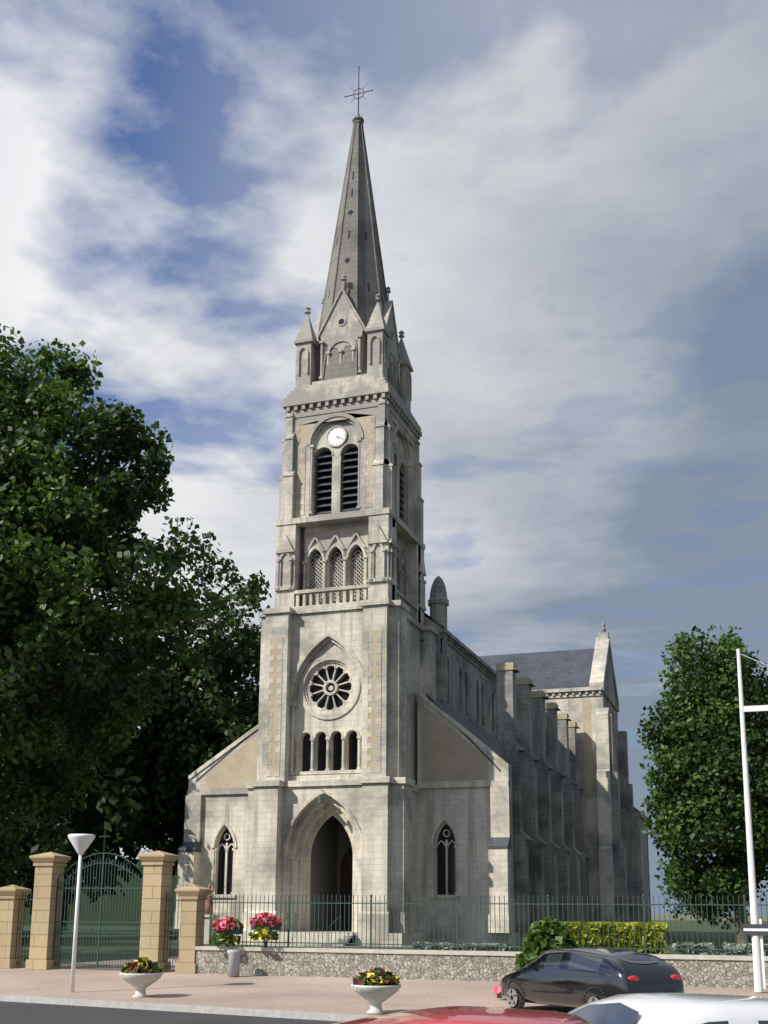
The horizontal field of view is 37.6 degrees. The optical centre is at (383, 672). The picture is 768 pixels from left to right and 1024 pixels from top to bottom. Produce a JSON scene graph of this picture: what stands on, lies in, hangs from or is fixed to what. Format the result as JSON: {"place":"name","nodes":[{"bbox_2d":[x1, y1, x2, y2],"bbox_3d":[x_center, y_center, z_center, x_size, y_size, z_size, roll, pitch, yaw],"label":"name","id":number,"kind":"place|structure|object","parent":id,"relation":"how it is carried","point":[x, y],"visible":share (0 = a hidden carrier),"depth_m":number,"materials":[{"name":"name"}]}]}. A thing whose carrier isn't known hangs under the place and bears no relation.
{"place":"outdoors","nodes":[
{"label":"outdoors","id":0,"kind":"place"},
{"bbox_2d":[21,859,176,926],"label":"park backdrop","id":1,"kind":"structure","parent":0,"point":[132,908],"depth_m":132.06,"materials":[{"name":"green plant"}]},
{"bbox_2d":[0,1001,340,1023],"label":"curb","id":2,"kind":"structure","parent":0,"point":[22,1013],"depth_m":22.64,"materials":[{"name":"concrete"}]},
{"bbox_2d":[0,995,370,1021],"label":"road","id":3,"kind":"structure","parent":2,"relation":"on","point":[208,1009],"depth_m":23.82,"materials":[{"name":"grey concrete"}]},
{"bbox_2d":[242,172,437,932],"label":"tower","id":4,"kind":"structure","parent":0,"point":[373,814],"depth_m":66.24,"materials":[{"name":"grey stone"}]},
{"bbox_2d":[327,427,344,444],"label":"tower clock","id":5,"kind":"object","parent":4,"relation":"attached to","point":[333,433],"visible":1,"depth_m":69.40,"materials":[{"name":"white"}]},
{"bbox_2d":[267,413,434,775],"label":"tower render","id":6,"kind":"object","parent":4,"relation":"attached to","point":[366,423],"visible":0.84,"depth_m":65.92,"materials":[{"name":"beige stone"}]},
{"bbox_2d":[316,113,401,397],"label":"spire","id":7,"kind":"structure","parent":4,"relation":"on","point":[360,269],"depth_m":73.76,"materials":[{"name":"grey stone"}]},
{"bbox_2d":[345,67,372,112],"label":"cross","id":8,"kind":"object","parent":7,"relation":"on","point":[358,93],"visible":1,"depth_m":77.76,"materials":[{"name":"grey metal"}]},
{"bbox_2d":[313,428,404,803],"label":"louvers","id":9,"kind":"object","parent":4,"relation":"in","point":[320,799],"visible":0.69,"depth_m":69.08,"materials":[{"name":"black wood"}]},
{"bbox_2d":[0,945,767,1015],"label":"pavement","id":10,"kind":"structure","parent":0,"point":[337,995],"depth_m":27.42,"materials":[{"name":"beige concrete"}]},
{"bbox_2d":[68,834,94,992],"bbox_3d":[-7.553,5.886,27.699,0.680,3.820,0.680,-4,-13,19],"label":"lamp","id":11,"kind":"object","parent":10,"relation":"on","point":[81,843],"visible":1,"depth_m":27.78,"materials":[{"name":"white metal"}]},
{"bbox_2d":[0,851,211,973],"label":"pillars","id":12,"kind":"structure","parent":10,"relation":"on","point":[157,875],"depth_m":33.64,"materials":[{"name":"stone"}]},
{"bbox_2d":[227,950,241,975],"bbox_3d":[-4.164,8.063,31.287,0.420,0.700,0.409,-4,-13,19],"label":"bin","id":13,"kind":"object","parent":10,"relation":"on","point":[234,963],"visible":1,"depth_m":31.16,"materials":[{"name":"grey plastic"}]},
{"bbox_2d":[213,922,280,946],"bbox_3d":[-3.915,7.819,32.009,2.000,1.440,0.300,-4,-13,19],"label":"flowerbox","id":14,"kind":"object","parent":10,"relation":"on","point":[240,930],"visible":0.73,"depth_m":32.04,"materials":[{"name":"green metal"}]},
{"bbox_2d":[119,972,400,1013],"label":"planters","id":15,"kind":"object","parent":10,"relation":"on","point":[376,997],"visible":0.93,"depth_m":22.27,"materials":[{"name":"concrete"}]},
{"bbox_2d":[196,950,767,988],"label":"low wall","id":16,"kind":"structure","parent":10,"relation":"on","point":[720,973],"depth_m":30.29,"materials":[{"name":"grey stone"}]},
{"bbox_2d":[195,946,767,960],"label":"coping","id":17,"kind":"object","parent":16,"relation":"on","point":[513,953],"visible":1,"depth_m":30.31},
{"bbox_2d":[500,947,683,1008],"bbox_3d":[3.956,6.048,22.111,1.897,1.296,4.006,8,-14,-30],"label":"black car","id":18,"kind":"object","parent":10,"relation":"on","point":[576,977],"visible":0.72,"depth_m":21.13,"materials":[{"name":"black metal"}]},
{"bbox_2d":[736,649,767,991],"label":"mast","id":19,"kind":"object","parent":10,"relation":"on","point":[758,970],"visible":1,"depth_m":27.12,"materials":[{"name":"white metal"}]},
{"bbox_2d":[741,924,767,935],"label":"sign","id":20,"kind":"object","parent":19,"relation":"attached to","point":[762,926],"visible":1,"depth_m":26.68,"materials":[{"name":"grey metal"}]},
{"bbox_3d":[-54.991,11.626,49.284,91.100,1.000,0.530,-4,-13,19],"label":"low wall","id":21,"kind":"object","parent":10,"relation":"on","visible":0},
{"bbox_2d":[15,828,767,969],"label":"ironwork","id":22,"kind":"object","parent":21,"relation":"attached to","point":[99,941],"visible":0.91,"depth_m":32.00,"materials":[{"name":"green metal"}]},
{"bbox_2d":[0,0,767,914],"label":"sky","id":23,"kind":"structure","parent":0,"point":[570,197],"materials":[{"name":"blue"}]},
{"bbox_2d":[20,920,767,969],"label":"lawn","id":24,"kind":"structure","parent":0,"point":[693,931],"depth_m":79.34,"materials":[{"name":"green plant"}]},
{"bbox_2d":[0,792,45,897],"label":"tree","id":25,"kind":"object","parent":24,"relation":"on","point":[8,829],"visible":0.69,"depth_m":59.25,"materials":[{"name":"green plant"}]},
{"bbox_2d":[0,598,181,902],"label":"tree","id":26,"kind":"object","parent":24,"relation":"on","point":[117,800],"depth_m":73.07,"materials":[{"name":"green plant"}]},
{"bbox_2d":[18,726,171,932],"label":"tree","id":27,"kind":"object","parent":24,"relation":"on","point":[128,850],"depth_m":89.75,"materials":[{"name":"green plant"}]},
{"bbox_2d":[0,323,216,851],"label":"tree","id":28,"kind":"object","parent":24,"relation":"on","point":[71,550],"depth_m":43.16,"materials":[{"name":"green plant"}]},
{"bbox_2d":[68,516,271,937],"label":"tree","id":29,"kind":"object","parent":24,"relation":"on","point":[204,730],"depth_m":77.07,"materials":[{"name":"green plant"}]},
{"bbox_2d":[204,914,219,943],"bbox_3d":[-9.996,14.565,63.993,1.000,1.620,1.000,-4,-13,19],"label":"pedestal","id":30,"kind":"object","parent":24,"relation":"on","point":[206,928],"visible":0.5,"depth_m":63.61,"materials":[{"name":"beige stone"}]},
{"bbox_2d":[205,885,214,913],"bbox_3d":[-9.991,12.948,64.319,0.959,1.680,0.532,-4,-13,19],"label":"statue","id":31,"kind":"object","parent":30,"relation":"on","point":[207,906],"visible":0.52,"depth_m":64.10,"materials":[{"name":"brown stone"}]},
{"bbox_2d":[263,932,354,946],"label":"steps","id":32,"kind":"structure","parent":24,"relation":"on","point":[314,937],"depth_m":60.36,"materials":[{"name":"beige stone"}]},
{"bbox_2d":[276,916,340,942],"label":"rails","id":33,"kind":"object","parent":32,"relation":"on","point":[328,929],"visible":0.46,"depth_m":60.15,"materials":[{"name":"grey metal"}]},
{"bbox_2d":[174,632,618,945],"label":"church front","id":34,"kind":"structure","parent":24,"relation":"on","point":[474,815],"depth_m":67.33,"materials":[{"name":"stone"}]},
{"bbox_2d":[310,816,351,930],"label":"doorway","id":35,"kind":"structure","parent":34,"relation":"on","point":[332,845],"depth_m":67.17,"materials":[{"name":"grey"}]},
{"bbox_2d":[341,846,352,930],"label":"tower door","id":36,"kind":"structure","parent":35,"relation":"attached to","point":[347,875],"depth_m":68.42,"materials":[{"name":"brown wood"}]},
{"bbox_2d":[217,824,455,894],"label":"arched windows","id":37,"kind":"structure","parent":34,"relation":"on","point":[441,869],"depth_m":66.44,"materials":[{"name":"black glass"}]},
{"bbox_2d":[205,699,592,797],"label":"wall panel","id":38,"kind":"object","parent":34,"relation":"attached to","point":[448,753],"visible":0.64,"depth_m":67.57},
{"bbox_2d":[419,576,651,932],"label":"church side wall","id":39,"kind":"structure","parent":24,"relation":"on","point":[537,746],"depth_m":78.07,"materials":[{"name":"stone"}]},
{"bbox_2d":[178,612,639,851],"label":"roof","id":40,"kind":"structure","parent":39,"relation":"on","point":[557,669],"depth_m":93.09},
{"bbox_2d":[496,662,576,727],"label":"caps","id":41,"kind":"object","parent":39,"relation":"on","point":[519,681],"visible":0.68,"depth_m":76.80,"materials":[{"name":"beige stone"}]},
{"bbox_2d":[412,941,767,955],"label":"low plants","id":42,"kind":"object","parent":24,"relation":"on","point":[735,946],"visible":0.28,"depth_m":29.14,"materials":[{"name":"green plant"}]},
{"bbox_2d":[531,921,669,953],"bbox_3d":[5.864,7.605,30.462,3.749,1.719,1.398,-4,-13,19],"label":"hedge","id":43,"kind":"object","parent":24,"relation":"on","point":[612,938],"visible":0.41,"depth_m":29.87,"materials":[{"name":"green plant"}]},
{"bbox_2d":[636,625,767,943],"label":"tree","id":44,"kind":"object","parent":24,"relation":"on","point":[697,800],"depth_m":55.48,"materials":[{"name":"green plant"}]},
{"bbox_2d":[651,915,766,920],"bbox_3d":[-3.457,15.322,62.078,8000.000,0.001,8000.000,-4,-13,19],"label":"ground","id":45,"kind":"structure","parent":0,"point":[687,917],"depth_m":695.87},
{"bbox_2d":[743,928,767,930],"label":"sign panel","id":46,"kind":"object","parent":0,"point":[751,929],"visible":1,"depth_m":26.69,"materials":[{"name":"white metal"}]}
]}

